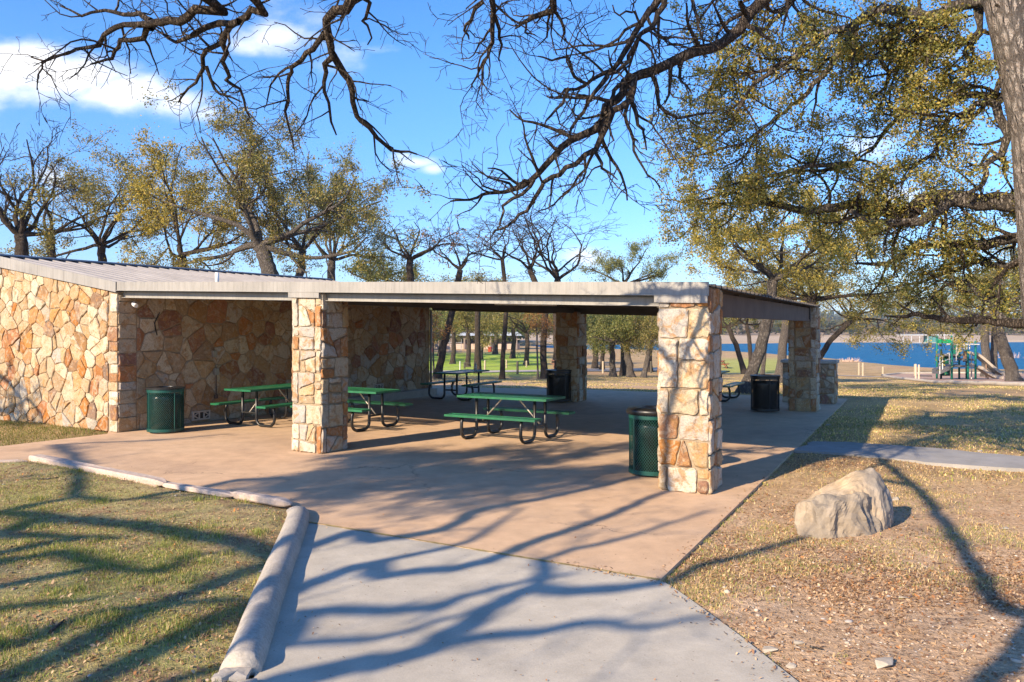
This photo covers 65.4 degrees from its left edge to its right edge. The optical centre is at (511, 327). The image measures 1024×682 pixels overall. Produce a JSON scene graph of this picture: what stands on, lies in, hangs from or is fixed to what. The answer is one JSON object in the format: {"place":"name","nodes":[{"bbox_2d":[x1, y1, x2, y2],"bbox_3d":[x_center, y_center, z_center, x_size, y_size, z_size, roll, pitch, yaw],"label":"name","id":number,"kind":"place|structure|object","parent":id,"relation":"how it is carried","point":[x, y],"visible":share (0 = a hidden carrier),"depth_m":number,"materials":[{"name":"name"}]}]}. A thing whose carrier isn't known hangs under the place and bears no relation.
{"place":"outdoors","nodes":[
{"label":"outdoors","id":0,"kind":"place"},
{"bbox_2d":[0,460,284,681],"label":"fallen leaves","id":1,"kind":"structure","parent":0,"point":[89,675],"depth_m":5.92,"materials":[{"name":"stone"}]},
{"bbox_2d":[0,387,846,580],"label":"patio","id":2,"kind":"structure","parent":0,"point":[509,492],"depth_m":11.14,"materials":[{"name":"concrete"}]},
{"bbox_2d":[146,386,184,432],"bbox_3d":[-6.617,1.551,15.246,0.694,0.838,0.694,0,0,-23],"label":"trash can","id":3,"kind":"object","parent":2,"relation":"on","point":[165,409],"visible":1,"depth_m":15.00,"materials":[{"name":"green metal"}]},
{"bbox_2d":[210,383,292,427],"bbox_3d":[-5.016,1.617,16.689,1.580,0.762,1.830,0,0,30],"label":"picnic table","id":4,"kind":"object","parent":2,"relation":"on","point":[286,404],"visible":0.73,"depth_m":16.28,"materials":[{"name":"metal"}]},
{"bbox_2d":[290,387,412,431],"bbox_3d":[-3.200,1.617,16.008,1.830,0.762,1.580,0,0,30],"label":"picnic table","id":5,"kind":"object","parent":2,"relation":"on","point":[369,402],"visible":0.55,"depth_m":15.86,"materials":[{"name":"metal"}]},
{"bbox_2d":[0,254,820,494],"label":"picnic shelter","id":6,"kind":"object","parent":2,"relation":"on","point":[96,345],"visible":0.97,"depth_m":15.76,"materials":[{"name":"stone"},{"name":"galvanised steel"}]},
{"bbox_2d":[131,417,785,681],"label":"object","id":7,"kind":"object","parent":2,"relation":"on","point":[501,595],"visible":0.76,"depth_m":5.40,"materials":[{"name":"brown plant"}]},
{"bbox_2d":[420,369,501,400],"bbox_3d":[-1.411,1.617,22.498,1.580,0.762,1.830,0,0,27],"label":"picnic table","id":8,"kind":"object","parent":2,"relation":"on","point":[456,380],"visible":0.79,"depth_m":22.23,"materials":[{"name":"metal"}]},
{"bbox_2d":[444,392,574,443],"bbox_3d":[-0.024,1.617,14.433,1.830,0.762,1.580,0,0,30],"label":"picnic table","id":9,"kind":"object","parent":2,"relation":"on","point":[545,399],"visible":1,"depth_m":14.29,"materials":[{"name":"metal"}]},
{"bbox_2d":[546,369,571,401],"bbox_3d":[1.258,1.551,21.469,0.694,0.838,0.694,0,0,0],"label":"trash can","id":10,"kind":"object","parent":2,"relation":"on","point":[558,385],"visible":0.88,"depth_m":21.21,"materials":[{"name":"black metal"}]},
{"bbox_2d":[626,405,658,475],"bbox_3d":[1.926,1.526,10.886,0.726,0.888,0.726,0,0,0],"label":"trash can","id":11,"kind":"object","parent":2,"relation":"on","point":[643,433],"visible":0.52,"depth_m":10.64,"materials":[{"name":"green metal"}]},
{"bbox_2d":[550,468,796,681],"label":"edge leaves","id":12,"kind":"object","parent":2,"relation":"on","point":[773,667],"visible":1,"depth_m":6.13,"materials":[{"name":"brown plant"}]},
{"bbox_2d":[720,370,744,401],"bbox_3d":[5.450,1.617,22.100,1.580,0.762,1.830,0,0,27],"label":"picnic table","id":13,"kind":"object","parent":2,"relation":"on","point":[732,384],"visible":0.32,"depth_m":21.99,"materials":[{"name":"metal"}]},
{"bbox_2d":[750,374,779,410],"bbox_3d":[6.023,1.551,18.997,0.694,0.838,0.694,0,0,27],"label":"trash can","id":14,"kind":"object","parent":2,"relation":"on","point":[764,392],"visible":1,"depth_m":18.76,"materials":[{"name":"black metal"}]},
{"bbox_2d":[780,359,838,403],"bbox_3d":[7.960,1.433,21.323,1.439,1.135,0.739,0,0,30],"label":"stone counter","id":15,"kind":"object","parent":2,"relation":"on","point":[828,394],"visible":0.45,"depth_m":20.83,"materials":[{"name":"stone"}]},
{"bbox_2d":[447,339,461,352],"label":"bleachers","id":16,"kind":"object","parent":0,"point":[449,344],"visible":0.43,"depth_m":142.06,"materials":[{"name":"white metal"}]},
{"bbox_2d":[435,332,521,348],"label":"open hall","id":17,"kind":"structure","parent":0,"point":[464,345],"depth_m":159.80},
{"bbox_2d":[0,0,1021,313],"label":"sky","id":18,"kind":"structure","parent":0,"point":[429,116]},
{"bbox_2d":[0,330,1023,681],"bbox_3d":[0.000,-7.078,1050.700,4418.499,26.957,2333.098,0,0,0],"label":"ground","id":19,"kind":"structure","parent":0,"point":[912,648],"depth_m":7.02,"materials":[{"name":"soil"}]},
{"bbox_2d":[0,459,27,462],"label":"landscape timber","id":20,"kind":"object","parent":19,"relation":"on","point":[6,461],"visible":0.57,"depth_m":11.63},
{"bbox_2d":[0,420,107,445],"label":"verge grass","id":21,"kind":"structure","parent":19,"relation":"on","point":[8,423],"depth_m":15.08,"materials":[{"name":"plant"}]},
{"bbox_2d":[48,619,64,633],"bbox_3d":[-2.955,1.941,5.191,0.027,0.027,0.208,0,0,-5],"label":"stick","id":22,"kind":"object","parent":19,"relation":"on","point":[52,629],"visible":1,"depth_m":5.15,"materials":[{"name":"brown wood"}]},
{"bbox_2d":[0,117,121,256],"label":"bare oak","id":23,"kind":"object","parent":19,"relation":"on","point":[21,231],"visible":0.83,"depth_m":34.03,"materials":[{"name":"brown plant"}]},
{"bbox_2d":[0,112,183,257],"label":"bare oak","id":24,"kind":"object","parent":19,"relation":"on","point":[53,250],"visible":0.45,"depth_m":39.82,"materials":[{"name":"brown plant"}]},
{"bbox_2d":[28,454,166,486],"bbox_3d":[-5.786,1.957,10.986,3.534,0.115,0.209,0,0,35],"label":"landscape timber","id":25,"kind":"object","parent":19,"relation":"on","point":[152,480],"visible":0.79,"depth_m":10.76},
{"bbox_2d":[0,140,220,264],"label":"live oak","id":26,"kind":"object","parent":19,"relation":"on","point":[100,244],"visible":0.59,"depth_m":36.89,"materials":[{"name":"green plant"}]},
{"bbox_2d":[0,459,286,681],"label":"lawn grass","id":27,"kind":"structure","parent":19,"relation":"on","point":[165,618],"depth_m":6.33,"materials":[{"name":"green plant"}]},
{"bbox_2d":[162,482,232,497],"bbox_3d":[-3.817,1.971,9.687,1.354,0.071,0.138,0,0,31],"label":"landscape timber","id":28,"kind":"object","parent":19,"relation":"on","point":[194,488],"visible":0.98,"depth_m":9.62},
{"bbox_2d":[104,115,309,270],"bbox_3d":[-13.909,-2.940,35.342,8.746,11.431,8.626,0,0,45],"label":"live oak","id":29,"kind":"object","parent":19,"relation":"on","point":[143,196],"visible":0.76,"depth_m":33.86,"materials":[{"name":"green plant"}]},
{"bbox_2d":[211,670,236,681],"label":"rubble","id":30,"kind":"object","parent":19,"relation":"on","point":[222,677],"visible":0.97,"depth_m":4.48,"materials":[{"name":"stone"}]},
{"bbox_2d":[218,667,252,681],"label":"rubble","id":31,"kind":"object","parent":19,"relation":"on","point":[241,673],"visible":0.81,"depth_m":4.54,"materials":[{"name":"stone"}]},
{"bbox_2d":[237,678,257,681],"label":"rubble","id":32,"kind":"object","parent":19,"relation":"on","point":[252,680],"visible":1,"depth_m":4.48,"materials":[{"name":"stone"}]},
{"bbox_2d":[230,490,292,506],"bbox_3d":[-2.880,1.961,9.129,1.044,0.102,0.120,0,0,33],"label":"landscape timber","id":33,"kind":"object","parent":19,"relation":"on","point":[277,501],"visible":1,"depth_m":9.04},
{"bbox_2d":[219,506,308,675],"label":"curb","id":34,"kind":"structure","parent":19,"relation":"on","point":[249,647],"depth_m":5.59,"materials":[{"name":"concrete"}]},
{"bbox_2d":[120,69,436,280],"bbox_3d":[-9.593,-3.406,31.749,10.369,11.988,13.353,0,0,-33],"label":"live oak","id":35,"kind":"object","parent":19,"relation":"on","point":[253,232],"visible":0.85,"depth_m":30.27,"materials":[{"name":"green plant"}]},
{"bbox_2d":[202,107,390,276],"bbox_3d":[-8.506,-3.211,33.043,6.732,11.902,5.734,0,0,-42],"label":"live oak","id":36,"kind":"object","parent":19,"relation":"on","point":[274,229],"visible":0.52,"depth_m":32.61,"materials":[{"name":"green plant"}]},
{"bbox_2d":[0,0,611,202],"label":"bare oak","id":37,"kind":"object","parent":19,"relation":"on","point":[214,7],"visible":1,"depth_m":7.05,"materials":[{"name":"brown plant"}]},
{"bbox_2d":[260,132,422,281],"bbox_3d":[-8.578,-3.263,40.602,8.247,12.630,7.425,0,0,-26],"label":"live oak","id":38,"kind":"object","parent":19,"relation":"on","point":[331,263],"visible":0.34,"depth_m":39.91,"materials":[{"name":"green plant"}]},
{"bbox_2d":[325,246,424,281],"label":"live oak","id":39,"kind":"object","parent":19,"relation":"on","point":[348,268],"visible":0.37,"depth_m":46.07,"materials":[{"name":"green plant"}]},
{"bbox_2d":[362,259,437,281],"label":"live oak","id":40,"kind":"object","parent":19,"relation":"on","point":[405,278],"visible":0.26,"depth_m":51.70,"materials":[{"name":"green plant"}]},
{"bbox_2d":[359,205,479,281],"bbox_3d":[-4.562,-1.506,39.460,6.088,9.002,3.478,0,0,0],"label":"bare tree","id":41,"kind":"object","parent":19,"relation":"on","point":[409,258],"visible":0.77,"depth_m":39.66,"materials":[{"name":"brown plant"}]},
{"bbox_2d":[429,308,447,344],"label":"side woods","id":42,"kind":"object","parent":19,"relation":"on","point":[441,320],"visible":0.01,"depth_m":100.04,"materials":[{"name":"green plant"}]},
{"bbox_2d":[429,309,460,379],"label":"sapling","id":43,"kind":"object","parent":19,"relation":"on","point":[434,332],"visible":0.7,"depth_m":44.46,"materials":[{"name":"green plant"}]},
{"bbox_2d":[429,311,463,355],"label":"live oak","id":44,"kind":"object","parent":19,"relation":"on","point":[441,328],"visible":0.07,"depth_m":119.52,"materials":[{"name":"green plant"}]},
{"bbox_2d":[429,308,484,363],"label":"live oak","id":45,"kind":"object","parent":19,"relation":"on","point":[453,346],"visible":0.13,"depth_m":89.78,"materials":[{"name":"green plant"}]},
{"bbox_2d":[418,213,501,378],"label":"leaning oak","id":46,"kind":"object","parent":19,"relation":"on","point":[444,342],"visible":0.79,"depth_m":45.83,"materials":[{"name":"brown plant"}]},
{"bbox_2d":[443,311,497,366],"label":"live oak","id":47,"kind":"object","parent":19,"relation":"on","point":[467,316],"visible":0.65,"depth_m":79.51,"materials":[{"name":"green plant"}]},
{"bbox_2d":[434,262,523,373],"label":"live oak","id":48,"kind":"object","parent":19,"relation":"on","point":[477,350],"visible":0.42,"depth_m":59.85,"materials":[{"name":"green plant"}]},
{"bbox_2d":[434,312,526,341],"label":"woods","id":49,"kind":"object","parent":19,"relation":"on","point":[508,338],"visible":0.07,"depth_m":186.93,"materials":[{"name":"green plant"}]},
{"bbox_2d":[450,312,514,359],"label":"live oak","id":50,"kind":"object","parent":19,"relation":"on","point":[490,318],"visible":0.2,"depth_m":104.78,"materials":[{"name":"green plant"}]},
{"bbox_2d":[431,199,548,379],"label":"leaning oak","id":51,"kind":"object","parent":19,"relation":"on","point":[503,345],"visible":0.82,"depth_m":46.87,"materials":[{"name":"brown plant"}]},
{"bbox_2d":[480,312,527,353],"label":"live oak","id":52,"kind":"object","parent":19,"relation":"on","point":[495,347],"visible":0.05,"depth_m":129.67,"materials":[{"name":"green plant"}]},
{"bbox_2d":[483,312,535,358],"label":"live oak","id":53,"kind":"object","parent":19,"relation":"on","point":[513,347],"visible":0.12,"depth_m":109.70,"materials":[{"name":"green plant"}]},
{"bbox_2d":[516,361,518,373],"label":"bollard","id":54,"kind":"object","parent":19,"relation":"on","point":[517,367],"visible":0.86,"depth_m":57.15,"materials":[{"name":"beige wood"}]},
{"bbox_2d":[489,312,552,365],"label":"live oak","id":55,"kind":"object","parent":19,"relation":"on","point":[523,330],"visible":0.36,"depth_m":83.73,"materials":[{"name":"green plant"}]},
{"bbox_2d":[466,196,583,378],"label":"leaning oak","id":56,"kind":"object","parent":19,"relation":"on","point":[543,341],"visible":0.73,"depth_m":47.80,"materials":[{"name":"brown plant"}]},
{"bbox_2d":[515,313,553,362],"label":"live oak","id":57,"kind":"object","parent":19,"relation":"on","point":[551,314],"visible":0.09,"depth_m":88.79,"materials":[{"name":"green plant"}]},
{"bbox_2d":[520,313,553,378],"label":"sapling","id":58,"kind":"object","parent":19,"relation":"on","point":[540,323],"visible":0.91,"depth_m":46.45,"materials":[{"name":"green plant"}]},
{"bbox_2d":[487,185,626,368],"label":"bare tree","id":59,"kind":"object","parent":19,"relation":"on","point":[554,271],"visible":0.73,"depth_m":49.49,"materials":[{"name":"brown plant"}]},
{"bbox_2d":[551,314,609,371],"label":"live oak","id":60,"kind":"object","parent":19,"relation":"on","point":[587,325],"visible":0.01,"depth_m":64.95,"materials":[{"name":"green plant"}]},
{"bbox_2d":[586,337,620,368],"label":"live oak","id":61,"kind":"object","parent":19,"relation":"on","point":[595,363],"depth_m":74.74,"materials":[{"name":"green plant"}]},
{"bbox_2d":[587,317,628,369],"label":"live oak","id":62,"kind":"object","parent":19,"relation":"on","point":[601,359],"visible":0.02,"depth_m":71.82,"materials":[{"name":"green plant"}]},
{"bbox_2d":[586,314,645,376],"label":"live oak","id":63,"kind":"object","parent":19,"relation":"on","point":[612,370],"visible":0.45,"depth_m":51.69,"materials":[{"name":"green plant"}]},
{"bbox_2d":[586,315,646,377],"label":"live oak","id":64,"kind":"object","parent":19,"relation":"on","point":[620,329],"visible":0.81,"depth_m":49.55,"materials":[{"name":"green plant"}]},
{"bbox_2d":[578,235,685,375],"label":"live oak","id":65,"kind":"object","parent":19,"relation":"on","point":[608,267],"visible":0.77,"depth_m":55.77,"materials":[{"name":"green plant"}]},
{"bbox_2d":[617,315,658,377],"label":"live oak","id":66,"kind":"object","parent":19,"relation":"on","point":[651,329],"visible":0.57,"depth_m":48.84,"materials":[{"name":"green plant"}]},
{"bbox_2d":[629,315,657,371],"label":"live oak","id":67,"kind":"object","parent":19,"relation":"on","point":[647,347],"visible":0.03,"depth_m":69.84,"materials":[{"name":"green plant"}]},
{"bbox_2d":[415,0,1023,373],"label":"live oak","id":68,"kind":"object","parent":19,"relation":"on","point":[925,46],"visible":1,"depth_m":9.79,"materials":[{"name":"green plant"}]},
{"bbox_2d":[722,317,758,373],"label":"live oak","id":69,"kind":"object","parent":19,"relation":"on","point":[742,366],"visible":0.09,"depth_m":65.85,"materials":[{"name":"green plant"}]},
{"bbox_2d":[663,429,820,667],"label":"edge grass","id":70,"kind":"structure","parent":19,"relation":"on","point":[732,523],"depth_m":8.21,"materials":[{"name":"plant"}]},
{"bbox_2d":[724,317,781,364],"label":"live oak","id":71,"kind":"object","parent":19,"relation":"on","point":[756,326],"visible":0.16,"depth_m":59.99,"materials":[{"name":"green plant"}]},
{"bbox_2d":[721,250,815,382],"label":"live oak","id":72,"kind":"object","parent":19,"relation":"on","point":[782,345],"visible":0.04,"depth_m":43.82,"materials":[{"name":"green plant"}]},
{"bbox_2d":[762,646,777,652],"bbox_3d":[1.615,2.020,5.008,0.091,0.028,0.068,0,0,0],"label":"loose stone","id":73,"kind":"object","parent":19,"relation":"on","point":[766,649],"visible":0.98,"depth_m":4.99,"materials":[{"name":"stone"}]},
{"bbox_2d":[529,317,1023,334],"bbox_3d":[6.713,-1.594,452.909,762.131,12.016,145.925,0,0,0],"label":"woods","id":74,"kind":"object","parent":19,"relation":"on","point":[829,323],"visible":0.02,"depth_m":397.22,"materials":[{"name":"plant"}]},
{"bbox_2d":[539,310,1020,322],"bbox_3d":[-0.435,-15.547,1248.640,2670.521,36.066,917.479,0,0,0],"label":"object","id":75,"kind":"object","parent":19,"relation":"on","point":[834,317],"visible":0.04,"depth_m":867.86,"materials":[{"name":"plant"}]},
{"bbox_2d":[738,276,829,373],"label":"live oak","id":76,"kind":"object","parent":19,"relation":"on","point":[763,365],"visible":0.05,"depth_m":45.88,"materials":[{"name":"green plant"}]},
{"bbox_2d":[676,170,900,393],"bbox_3d":[8.657,-1.305,24.440,7.627,7.254,9.797,0,0,-26],"label":"live oak","id":77,"kind":"object","parent":19,"relation":"on","point":[759,351],"visible":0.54,"depth_m":23.82,"materials":[{"name":"green plant"}]},
{"bbox_2d":[786,663,795,667],"bbox_3d":[1.667,2.023,4.771,0.062,0.022,0.054,0,0,0],"label":"loose stone","id":78,"kind":"object","parent":19,"relation":"on","point":[790,665],"visible":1,"depth_m":4.76,"materials":[{"name":"stone"}]},
{"bbox_2d":[794,640,803,644],"bbox_3d":[1.833,2.011,5.090,0.070,0.029,0.045,0,0,14],"label":"loose stone","id":79,"kind":"object","parent":19,"relation":"on","point":[798,642],"visible":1,"depth_m":5.08,"materials":[{"name":"stone"}]},
{"bbox_2d":[723,373,877,376],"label":"footpath","id":80,"kind":"structure","parent":19,"relation":"on","point":[838,375],"depth_m":62.75,"materials":[{"name":"beige concrete"}]},
{"bbox_2d":[721,231,945,326],"bbox_3d":[11.781,-0.663,30.163,7.609,6.474,6.069,0,0,0],"label":"live oak","id":81,"kind":"object","parent":19,"relation":"on","point":[811,298],"visible":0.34,"depth_m":29.46,"materials":[{"name":"green plant"}]},
{"bbox_2d":[793,491,881,538],"bbox_3d":[3.256,1.884,7.898,0.935,0.512,0.546,0,0,0],"label":"boulder","id":82,"kind":"object","parent":19,"relation":"on","point":[827,516],"visible":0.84,"depth_m":7.75,"materials":[{"name":"stone"}]},
{"bbox_2d":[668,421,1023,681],"bbox_3d":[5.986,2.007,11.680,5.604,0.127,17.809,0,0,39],"label":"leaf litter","id":83,"kind":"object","parent":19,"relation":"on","point":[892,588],"visible":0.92,"depth_m":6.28,"materials":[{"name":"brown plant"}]},
{"bbox_2d":[802,468,893,529],"bbox_3d":[3.445,1.767,8.185,1.170,0.641,0.616,0,0,0],"label":"boulder","id":84,"kind":"object","parent":19,"relation":"on","point":[870,481],"visible":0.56,"depth_m":8.07,"materials":[{"name":"stone"}]},
{"bbox_2d":[839,357,861,361],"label":"rocks","id":85,"kind":"object","parent":19,"relation":"on","point":[852,359],"visible":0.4,"depth_m":104.68,"materials":[{"name":"beige stone"}]},
{"bbox_2d":[681,434,1023,681],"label":"gravel","id":86,"kind":"structure","parent":19,"relation":"on","point":[726,591],"depth_m":5.40,"materials":[{"name":"beige gravel"}]},
{"bbox_2d":[783,261,971,358],"bbox_3d":[16.030,-0.052,36.312,7.218,6.068,8.397,0,0,0],"label":"live oak","id":87,"kind":"object","parent":19,"relation":"on","point":[834,336],"visible":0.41,"depth_m":35.72,"materials":[{"name":"green plant"}]},
{"bbox_2d":[875,657,892,668],"bbox_3d":[2.201,1.979,4.703,0.130,0.039,0.100,0,0,0],"label":"loose stone","id":88,"kind":"object","parent":19,"relation":"on","point":[882,662],"visible":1,"depth_m":4.69,"materials":[{"name":"stone"}]},
{"bbox_2d":[868,262,1022,376],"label":"live oak","id":89,"kind":"object","parent":19,"relation":"on","point":[985,348],"visible":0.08,"depth_m":59.81,"materials":[{"name":"green plant"}]},
{"bbox_2d":[881,372,1023,386],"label":"playground border","id":90,"kind":"object","parent":19,"relation":"on","point":[1000,383],"visible":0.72,"depth_m":39.81,"materials":[{"name":"concrete"}]},
{"bbox_2d":[884,257,1023,380],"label":"live oak","id":91,"kind":"object","parent":19,"relation":"on","point":[1008,362],"visible":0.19,"depth_m":45.74,"materials":[{"name":"green plant"}]},
{"bbox_2d":[889,373,1023,381],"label":"sand","id":92,"kind":"structure","parent":19,"relation":"on","point":[955,377],"depth_m":58.07,"materials":[{"name":"beige sand"}]},
{"bbox_2d":[915,364,931,378],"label":"balance bars","id":93,"kind":"object","parent":92,"relation":"on","point":[918,375],"visible":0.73,"depth_m":51.97,"materials":[{"name":"beige wood"}]},
{"bbox_2d":[932,335,1004,378],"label":"play structure","id":94,"kind":"object","parent":92,"relation":"on","point":[948,367],"visible":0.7,"depth_m":51.39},
{"bbox_2d":[933,259,1023,374],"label":"live oak","id":95,"kind":"object","parent":19,"relation":"on","point":[994,354],"visible":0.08,"depth_m":60.83,"materials":[{"name":"green plant"}]},
{"bbox_2d":[949,225,1020,332],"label":"live oak","id":96,"kind":"object","parent":19,"relation":"on","point":[996,272],"visible":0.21,"depth_m":38.10,"materials":[{"name":"green plant"}]},
{"bbox_2d":[254,523,797,681],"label":"sidewalk","id":97,"kind":"structure","parent":0,"point":[424,599],"depth_m":5.38,"materials":[{"name":"concrete"}]},
{"bbox_2d":[310,522,659,579],"bbox_3d":[-0.451,1.996,7.251,3.741,0.001,0.036,0,0,30],"label":"joint strip","id":98,"kind":"object","parent":97,"relation":"on","point":[498,552],"visible":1,"depth_m":7.01,"materials":[{"name":"concrete"}]},
{"bbox_2d":[429,368,656,372],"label":"road","id":99,"kind":"structure","parent":0,"point":[618,369],"depth_m":67.66,"materials":[{"name":"grey asphalt"}]},
{"bbox_2d":[429,373,1023,486],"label":"field grass","id":100,"kind":"structure","parent":0,"point":[903,391],"depth_m":19.70,"materials":[{"name":"plant"}]},
{"bbox_2d":[532,342,1023,368],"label":"lake","id":101,"kind":"structure","parent":0,"point":[866,352],"depth_m":164.34,"materials":[{"name":"liquid"}]},
{"bbox_2d":[897,335,952,342],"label":"boat dock","id":102,"kind":"object","parent":101,"relation":"on","point":[933,339],"visible":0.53,"depth_m":260.50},
{"bbox_2d":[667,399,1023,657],"bbox_3d":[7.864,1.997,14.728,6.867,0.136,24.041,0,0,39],"label":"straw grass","id":103,"kind":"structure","parent":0,"point":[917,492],"depth_m":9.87,"materials":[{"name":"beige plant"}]},
{"bbox_2d":[794,441,1023,471],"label":"path","id":104,"kind":"structure","parent":0,"point":[951,458],"depth_m":12.43,"materials":[{"name":"concrete"}]},
{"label":"bollard","id":105,"kind":"object","parent":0,"visible":0},
{"bbox_2d":[429,361,589,368],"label":"cable rail","id":106,"kind":"object","parent":105,"relation":"attached to","point":[507,362],"visible":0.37,"depth_m":77.92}
]}

